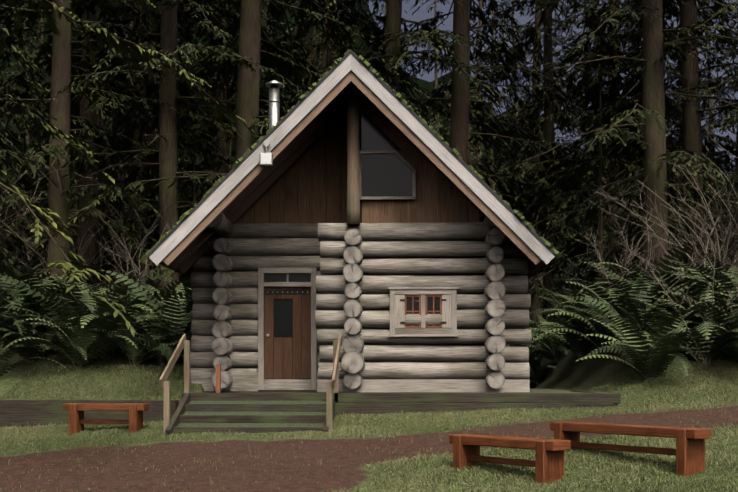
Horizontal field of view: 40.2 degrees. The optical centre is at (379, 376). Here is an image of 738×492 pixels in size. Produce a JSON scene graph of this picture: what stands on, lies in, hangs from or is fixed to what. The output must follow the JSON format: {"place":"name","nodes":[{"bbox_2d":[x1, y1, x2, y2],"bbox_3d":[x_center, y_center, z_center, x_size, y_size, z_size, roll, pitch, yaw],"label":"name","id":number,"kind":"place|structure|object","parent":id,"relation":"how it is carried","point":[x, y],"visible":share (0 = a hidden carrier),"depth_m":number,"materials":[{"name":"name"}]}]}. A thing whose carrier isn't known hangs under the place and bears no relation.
{"place":"outdoors","nodes":[
{"label":"outdoors","id":0,"kind":"place"},
{"bbox_2d":[0,358,737,491],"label":"grass","id":1,"kind":"structure","parent":0,"point":[20,440],"depth_m":15.02,"materials":[{"name":"green plant"}]},
{"bbox_2d":[0,319,737,491],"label":"ground","id":2,"kind":"structure","parent":0,"point":[569,372],"depth_m":13.83,"materials":[{"name":"green soil"}]},
{"bbox_2d":[0,124,27,278],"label":"sapling tree","id":3,"kind":"object","parent":2,"relation":"on","point":[8,131],"visible":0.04,"depth_m":31.21,"materials":[{"name":"green plant"}]},
{"bbox_2d":[0,173,44,288],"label":"sapling tree","id":4,"kind":"object","parent":2,"relation":"on","point":[21,230],"visible":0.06,"depth_m":35.52,"materials":[{"name":"green plant"}]},
{"bbox_2d":[0,33,49,267],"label":"conifer","id":5,"kind":"object","parent":2,"relation":"on","point":[17,126],"visible":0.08,"depth_m":53.33,"materials":[{"name":"green plant"}]},
{"bbox_2d":[0,107,56,285],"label":"sapling tree","id":6,"kind":"object","parent":2,"relation":"on","point":[8,156],"visible":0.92,"depth_m":20.91,"materials":[{"name":"green plant"}]},
{"bbox_2d":[0,8,72,258],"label":"conifer","id":7,"kind":"object","parent":2,"relation":"on","point":[23,54],"visible":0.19,"depth_m":37.16,"materials":[{"name":"green plant"}]},
{"bbox_2d":[0,0,76,263],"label":"conifer","id":8,"kind":"object","parent":2,"relation":"on","point":[26,47],"visible":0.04,"depth_m":63.28,"materials":[{"name":"green plant"}]},
{"bbox_2d":[1,141,76,270],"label":"sapling tree","id":9,"kind":"object","parent":2,"relation":"on","point":[48,206],"visible":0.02,"depth_m":46.83,"materials":[{"name":"green plant"}]},
{"bbox_2d":[0,113,82,286],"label":"sapling tree","id":10,"kind":"object","parent":2,"relation":"on","point":[11,176],"visible":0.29,"depth_m":31.46,"materials":[{"name":"green plant"}]},
{"bbox_2d":[0,68,103,334],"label":"sapling tree","id":11,"kind":"object","parent":2,"relation":"on","point":[18,116],"visible":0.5,"depth_m":30.95,"materials":[{"name":"green plant"}]},
{"bbox_2d":[0,0,113,276],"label":"conifer","id":12,"kind":"object","parent":2,"relation":"on","point":[39,40],"visible":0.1,"depth_m":42.15,"materials":[{"name":"green plant"}]},
{"bbox_2d":[1,12,112,243],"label":"conifer","id":13,"kind":"object","parent":2,"relation":"on","point":[49,113],"depth_m":74.34,"materials":[{"name":"green plant"}]},
{"bbox_2d":[70,25,111,277],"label":"conifer","id":14,"kind":"object","parent":2,"relation":"on","point":[76,189],"depth_m":55.37,"materials":[{"name":"green plant"}]},
{"bbox_2d":[63,403,148,434],"bbox_3d":[-4.308,0.713,15.936,1.300,0.559,0.364,0,0,4],"label":"bench","id":15,"kind":"object","parent":2,"relation":"on","point":[77,421],"visible":0.77,"depth_m":15.80,"materials":[{"name":"brown wood"}]},
{"bbox_2d":[30,3,182,287],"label":"conifer","id":16,"kind":"object","parent":2,"relation":"on","point":[104,126],"visible":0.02,"depth_m":40.07,"materials":[{"name":"green plant"}]},
{"bbox_2d":[0,0,233,295],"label":"conifer","id":17,"kind":"object","parent":2,"relation":"on","point":[120,175],"visible":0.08,"depth_m":36.44,"materials":[{"name":"green plant"}]},
{"bbox_2d":[42,0,193,298],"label":"conifer","id":18,"kind":"object","parent":2,"relation":"on","point":[126,205],"depth_m":44.95,"materials":[{"name":"green plant"}]},
{"bbox_2d":[0,0,238,295],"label":"conifer","id":19,"kind":"object","parent":2,"relation":"on","point":[92,112],"visible":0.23,"depth_m":31.89,"materials":[{"name":"green plant"}]},
{"bbox_2d":[0,0,255,336],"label":"conifer","id":20,"kind":"object","parent":2,"relation":"on","point":[189,77],"visible":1,"depth_m":17.86,"materials":[{"name":"green plant"}]},
{"bbox_2d":[0,0,256,289],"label":"conifer","id":21,"kind":"object","parent":2,"relation":"on","point":[62,103],"visible":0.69,"depth_m":28.26,"materials":[{"name":"green plant"}]},
{"bbox_2d":[125,186,159,295],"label":"sapling tree","id":22,"kind":"object","parent":2,"relation":"on","point":[129,236],"depth_m":40.99,"materials":[{"name":"green plant"}]},
{"bbox_2d":[104,161,198,288],"bbox_3d":[-8.173,-4.853,38.331,5.209,8.055,5.142,0,0,-28],"label":"sapling tree","id":23,"kind":"object","parent":2,"relation":"on","point":[156,206],"visible":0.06,"depth_m":38.72,"materials":[{"name":"green plant"}]},
{"bbox_2d":[100,111,222,288],"bbox_3d":[-5.831,-4.194,30.157,4.823,7.225,4.202,0,0,-8],"label":"sapling tree","id":24,"kind":"object","parent":2,"relation":"on","point":[191,167],"visible":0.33,"depth_m":29.85,"materials":[{"name":"green plant"}]},
{"bbox_2d":[3,0,324,295],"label":"conifer","id":25,"kind":"object","parent":2,"relation":"on","point":[141,211],"visible":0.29,"depth_m":33.37,"materials":[{"name":"green plant"}]},
{"bbox_2d":[145,8,196,263],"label":"conifer","id":26,"kind":"object","parent":2,"relation":"on","point":[157,128],"visible":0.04,"depth_m":68.33,"materials":[{"name":"green plant"}]},
{"bbox_2d":[147,179,198,292],"bbox_3d":[-6.980,-4.100,37.333,5.046,6.687,4.514,0,0,-20],"label":"sapling tree","id":27,"kind":"object","parent":2,"relation":"on","point":[183,191],"visible":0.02,"depth_m":36.53,"materials":[{"name":"green plant"}]},
{"bbox_2d":[159,334,189,433],"bbox_3d":[-3.234,0.145,16.096,0.131,1.707,1.747,0,0,1],"label":"handrail","id":28,"kind":"object","parent":2,"relation":"on","point":[184,343],"visible":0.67,"depth_m":15.80,"materials":[{"name":"brown wood"}]},
{"bbox_2d":[148,10,210,284],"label":"conifer","id":29,"kind":"object","parent":2,"relation":"on","point":[157,200],"visible":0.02,"depth_m":54.22,"materials":[{"name":"green plant"}]},
{"bbox_2d":[28,0,357,291],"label":"conifer","id":30,"kind":"object","parent":2,"relation":"on","point":[165,122],"visible":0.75,"depth_m":27.90,"materials":[{"name":"green plant"}]},
{"bbox_2d":[100,0,317,288],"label":"conifer","id":31,"kind":"object","parent":2,"relation":"on","point":[224,147],"visible":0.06,"depth_m":36.18,"materials":[{"name":"green plant"}]},
{"bbox_2d":[184,6,239,171],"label":"conifer","id":32,"kind":"object","parent":2,"relation":"on","point":[229,118],"depth_m":59.27,"materials":[{"name":"green plant"}]},
{"bbox_2d":[130,0,294,228],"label":"conifer","id":33,"kind":"object","parent":2,"relation":"on","point":[214,136],"visible":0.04,"depth_m":40.04,"materials":[{"name":"green plant"}]},
{"bbox_2d":[150,1,287,178],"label":"conifer","id":34,"kind":"object","parent":2,"relation":"on","point":[237,9],"depth_m":52.41,"materials":[{"name":"green plant"}]},
{"bbox_2d":[35,0,424,287],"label":"conifer","id":35,"kind":"object","parent":2,"relation":"on","point":[249,101],"visible":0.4,"depth_m":28.44,"materials":[{"name":"green plant"}]},
{"bbox_2d":[165,393,334,435],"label":"steps","id":36,"kind":"structure","parent":2,"relation":"on","point":[242,416],"depth_m":15.80,"materials":[{"name":"green wood"}]},
{"bbox_2d":[229,0,361,162],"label":"conifer","id":37,"kind":"object","parent":2,"relation":"on","point":[313,29],"visible":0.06,"depth_m":39.92,"materials":[{"name":"green plant"}]},
{"bbox_2d":[0,390,620,427],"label":"platform timbers","id":38,"kind":"object","parent":2,"relation":"on","point":[18,413],"visible":0.65,"depth_m":16.58,"materials":[{"name":"grey wood"}]},
{"bbox_2d":[216,364,220,392],"bbox_3d":[-2.695,0.058,16.908,0.070,0.520,0.070,0,0,1],"label":"marker post","id":39,"kind":"object","parent":38,"relation":"on","point":[218,378],"visible":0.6,"depth_m":16.87,"materials":[{"name":"brown wood"}]},
{"bbox_2d":[201,0,429,171],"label":"conifer","id":40,"kind":"object","parent":2,"relation":"on","point":[326,58],"visible":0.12,"depth_m":35.25,"materials":[{"name":"green plant"}]},
{"bbox_2d":[278,8,374,100],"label":"conifer","id":41,"kind":"object","parent":2,"relation":"on","point":[320,52],"depth_m":44.70,"materials":[{"name":"green plant"}]},
{"bbox_2d":[326,334,341,429],"bbox_3d":[-0.714,0.113,16.036,0.131,1.643,1.747,0,0,1],"label":"handrail","id":42,"kind":"object","parent":2,"relation":"on","point":[332,386],"visible":0.71,"depth_m":15.30,"materials":[{"name":"brown wood"}]},
{"bbox_2d":[285,6,382,97],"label":"conifer","id":43,"kind":"object","parent":2,"relation":"on","point":[336,50],"depth_m":51.97,"materials":[{"name":"green plant"}]},
{"bbox_2d":[0,0,733,335],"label":"forest trees","id":44,"kind":"object","parent":2,"relation":"on","point":[426,85],"visible":0.04,"depth_m":83.96,"materials":[{"name":"green plant"}]},
{"bbox_2d":[0,243,737,384],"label":"ferns","id":45,"kind":"object","parent":2,"relation":"on","point":[35,319],"visible":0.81,"depth_m":19.51,"materials":[{"name":"green plant"}]},
{"bbox_2d":[0,118,737,370],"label":"understory shrubs","id":46,"kind":"object","parent":2,"relation":"on","point":[719,253],"visible":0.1,"depth_m":22.73,"materials":[{"name":"brown plant"}]},
{"bbox_2d":[226,0,564,240],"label":"conifer","id":47,"kind":"object","parent":2,"relation":"on","point":[393,20],"visible":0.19,"depth_m":32.29,"materials":[{"name":"green plant"}]},
{"bbox_2d":[365,0,446,109],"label":"conifer","id":48,"kind":"object","parent":2,"relation":"on","point":[382,10],"visible":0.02,"depth_m":63.80,"materials":[{"name":"green plant"}]},
{"bbox_2d":[415,0,473,140],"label":"conifer","id":49,"kind":"object","parent":2,"relation":"on","point":[437,83],"visible":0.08,"depth_m":54.97,"materials":[{"name":"green plant"}]},
{"bbox_2d":[260,0,682,308],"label":"conifer","id":50,"kind":"object","parent":2,"relation":"on","point":[460,36],"visible":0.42,"depth_m":31.62,"materials":[{"name":"green plant"}]},
{"bbox_2d":[423,0,542,292],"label":"conifer","id":51,"kind":"object","parent":2,"relation":"on","point":[470,146],"visible":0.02,"depth_m":47.90,"materials":[{"name":"green plant"}]},
{"bbox_2d":[431,0,558,293],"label":"conifer","id":52,"kind":"object","parent":2,"relation":"on","point":[481,4],"visible":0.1,"depth_m":67.19,"materials":[{"name":"green plant"}]},
{"bbox_2d":[435,2,555,284],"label":"conifer","id":53,"kind":"object","parent":2,"relation":"on","point":[492,186],"visible":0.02,"depth_m":60.29,"materials":[{"name":"green plant"}]},
{"bbox_2d":[449,434,570,484],"bbox_3d":[1.488,0.990,11.782,0.364,0.549,1.660,0,0,-40],"label":"bench","id":54,"kind":"object","parent":2,"relation":"on","point":[547,463],"visible":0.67,"depth_m":11.54,"materials":[{"name":"brown wood"}]},
{"bbox_2d":[471,0,579,293],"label":"conifer","id":55,"kind":"object","parent":2,"relation":"on","point":[516,115],"visible":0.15,"depth_m":51.99,"materials":[{"name":"green plant"}]},
{"bbox_2d":[514,210,541,298],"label":"sapling tree","id":56,"kind":"object","parent":2,"relation":"on","point":[539,275],"visible":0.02,"depth_m":50.17,"materials":[{"name":"green plant"}]},
{"bbox_2d":[421,0,636,324],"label":"conifer","id":57,"kind":"object","parent":2,"relation":"on","point":[535,303],"visible":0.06,"depth_m":44.52,"materials":[{"name":"green plant"}]},
{"bbox_2d":[447,0,642,326],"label":"conifer","id":58,"kind":"object","parent":2,"relation":"on","point":[548,21],"visible":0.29,"depth_m":34.66,"materials":[{"name":"green plant"}]},
{"bbox_2d":[507,7,596,293],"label":"conifer","id":59,"kind":"object","parent":2,"relation":"on","point":[573,153],"visible":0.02,"depth_m":64.42,"materials":[{"name":"green plant"}]},
{"bbox_2d":[485,30,703,330],"bbox_3d":[6.257,-5.784,31.033,6.670,9.990,5.811,0,0,3],"label":"sapling tree","id":60,"kind":"object","parent":2,"relation":"on","point":[556,172],"visible":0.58,"depth_m":30.77,"materials":[{"name":"green plant"}]},
{"bbox_2d":[569,215,642,290],"bbox_3d":[8.702,-3.732,36.516,3.556,4.713,3.181,0,0,5],"label":"sapling tree","id":61,"kind":"object","parent":2,"relation":"on","point":[623,240],"visible":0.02,"depth_m":36.82,"materials":[{"name":"green plant"}]},
{"bbox_2d":[481,0,737,290],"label":"conifer","id":62,"kind":"object","parent":2,"relation":"on","point":[671,12],"visible":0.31,"depth_m":33.03,"materials":[{"name":"green plant"}]},
{"bbox_2d":[513,0,706,288],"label":"conifer","id":63,"kind":"object","parent":2,"relation":"on","point":[630,174],"visible":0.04,"depth_m":47.58,"materials":[{"name":"green plant"}]},
{"bbox_2d":[507,0,713,274],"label":"conifer","id":64,"kind":"object","parent":2,"relation":"on","point":[541,118],"visible":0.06,"depth_m":53.81,"materials":[{"name":"green plant"}]},
{"bbox_2d":[488,0,736,308],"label":"conifer","id":65,"kind":"object","parent":2,"relation":"on","point":[613,206],"visible":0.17,"depth_m":41.17,"materials":[{"name":"green plant"}]},
{"bbox_2d":[589,48,668,256],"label":"conifer","id":66,"kind":"object","parent":2,"relation":"on","point":[635,175],"visible":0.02,"depth_m":74.78,"materials":[{"name":"green plant"}]},
{"bbox_2d":[521,0,737,285],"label":"conifer","id":67,"kind":"object","parent":2,"relation":"on","point":[655,101],"visible":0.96,"depth_m":25.31,"materials":[{"name":"green plant"}]},
{"bbox_2d":[587,67,673,278],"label":"conifer","id":68,"kind":"object","parent":2,"relation":"on","point":[642,158],"visible":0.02,"depth_m":59.09,"materials":[{"name":"green plant"}]},
{"bbox_2d":[550,421,711,475],"bbox_3d":[2.957,0.864,12.138,0.364,0.549,2.250,0,0,-35],"label":"bench","id":69,"kind":"object","parent":2,"relation":"on","point":[689,451],"visible":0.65,"depth_m":11.69,"materials":[{"name":"brown wood"}]},
{"bbox_2d":[541,0,737,273],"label":"conifer","id":70,"kind":"object","parent":2,"relation":"on","point":[691,113],"visible":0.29,"depth_m":32.18,"materials":[{"name":"green plant"}]},
{"bbox_2d":[567,0,737,254],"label":"conifer","id":71,"kind":"object","parent":2,"relation":"on","point":[670,68],"visible":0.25,"depth_m":36.95,"materials":[{"name":"green plant"}]},
{"bbox_2d":[615,0,737,274],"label":"conifer","id":72,"kind":"object","parent":2,"relation":"on","point":[709,62],"visible":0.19,"depth_m":33.52,"materials":[{"name":"green plant"}]},
{"bbox_2d":[617,0,737,278],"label":"conifer","id":73,"kind":"object","parent":2,"relation":"on","point":[707,74],"visible":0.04,"depth_m":54.74,"materials":[{"name":"green plant"}]},
{"bbox_2d":[638,0,737,200],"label":"conifer","id":74,"kind":"object","parent":2,"relation":"on","point":[731,122],"visible":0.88,"depth_m":25.93,"materials":[{"name":"green plant"}]},
{"bbox_2d":[669,181,725,272],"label":"sapling tree","id":75,"kind":"object","parent":2,"relation":"on","point":[706,224],"depth_m":57.63,"materials":[{"name":"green plant"}]},
{"bbox_2d":[666,4,736,253],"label":"conifer","id":76,"kind":"object","parent":2,"relation":"on","point":[711,130],"visible":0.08,"depth_m":60.57,"materials":[{"name":"green plant"}]},
{"bbox_2d":[670,151,737,266],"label":"sapling tree","id":77,"kind":"object","parent":2,"relation":"on","point":[713,201],"visible":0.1,"depth_m":34.21,"materials":[{"name":"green plant"}]},
{"bbox_2d":[692,183,737,279],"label":"sapling tree","id":78,"kind":"object","parent":2,"relation":"on","point":[734,226],"visible":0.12,"depth_m":27.32,"materials":[{"name":"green plant"}]},
{"bbox_2d":[703,174,734,257],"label":"sapling tree","id":79,"kind":"object","parent":2,"relation":"on","point":[726,184],"visible":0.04,"depth_m":58.59,"materials":[{"name":"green plant"}]},
{"bbox_2d":[703,19,737,200],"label":"conifer","id":80,"kind":"object","parent":2,"relation":"on","point":[731,24],"visible":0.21,"depth_m":53.50,"materials":[{"name":"green plant"}]},
{"bbox_2d":[712,188,737,252],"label":"sapling tree","id":81,"kind":"object","parent":2,"relation":"on","point":[730,211],"visible":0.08,"depth_m":32.31,"materials":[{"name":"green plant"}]},
{"bbox_2d":[208,389,582,392],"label":"platform ground","id":82,"kind":"structure","parent":0,"point":[547,391],"depth_m":18.30,"materials":[{"name":"wood"}]},
{"bbox_2d":[190,82,531,391],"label":"log wall","id":83,"kind":"structure","parent":82,"relation":"on","point":[310,209],"depth_m":17.30,"materials":[{"name":"grey wood"}]},
{"bbox_2d":[258,268,316,392],"bbox_3d":[-1.661,-0.828,18.314,1.060,2.272,0.160,0,0,1],"label":"door","id":84,"kind":"structure","parent":83,"relation":"attached to","point":[287,339],"depth_m":18.32,"materials":[{"name":"brown wood"}]},
{"bbox_2d":[145,49,560,293],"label":"cabin roof","id":85,"kind":"structure","parent":83,"relation":"on","point":[294,135],"depth_m":16.41,"materials":[{"name":"grey wood"}]},
{"bbox_2d":[260,140,272,165],"bbox_3d":[-1.827,-3.620,16.352,0.200,0.415,0.111,0,0,1],"label":"floodlight","id":86,"kind":"object","parent":85,"relation":"attached to","point":[266,158],"visible":1,"depth_m":16.30,"materials":[{"name":"grey"}]},
{"bbox_2d":[266,80,282,127],"bbox_3d":[-2.073,-4.672,19.944,0.397,2.340,0.397,0,0,1],"label":"chimney pipe","id":87,"kind":"object","parent":85,"relation":"on","point":[273,86],"visible":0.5,"depth_m":19.86,"materials":[{"name":"metal"}]},
{"bbox_2d":[359,106,415,199],"bbox_3d":[0.139,-3.834,17.328,0.986,1.603,0.048,0,0,1],"label":"gable window","id":88,"kind":"structure","parent":83,"relation":"attached to","point":[386,173],"depth_m":17.35,"materials":[{"name":"black glass"}]},
{"bbox_2d":[388,287,458,336],"bbox_3d":[0.755,-1.094,17.257,1.200,0.842,0.160,0,0,1],"label":"window","id":89,"kind":"structure","parent":83,"relation":"attached to","point":[423,301],"depth_m":17.21,"materials":[{"name":"beige wood"}]},
{"bbox_2d":[367,0,737,171],"label":"sky","id":90,"kind":"structure","parent":0,"point":[418,16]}
]}

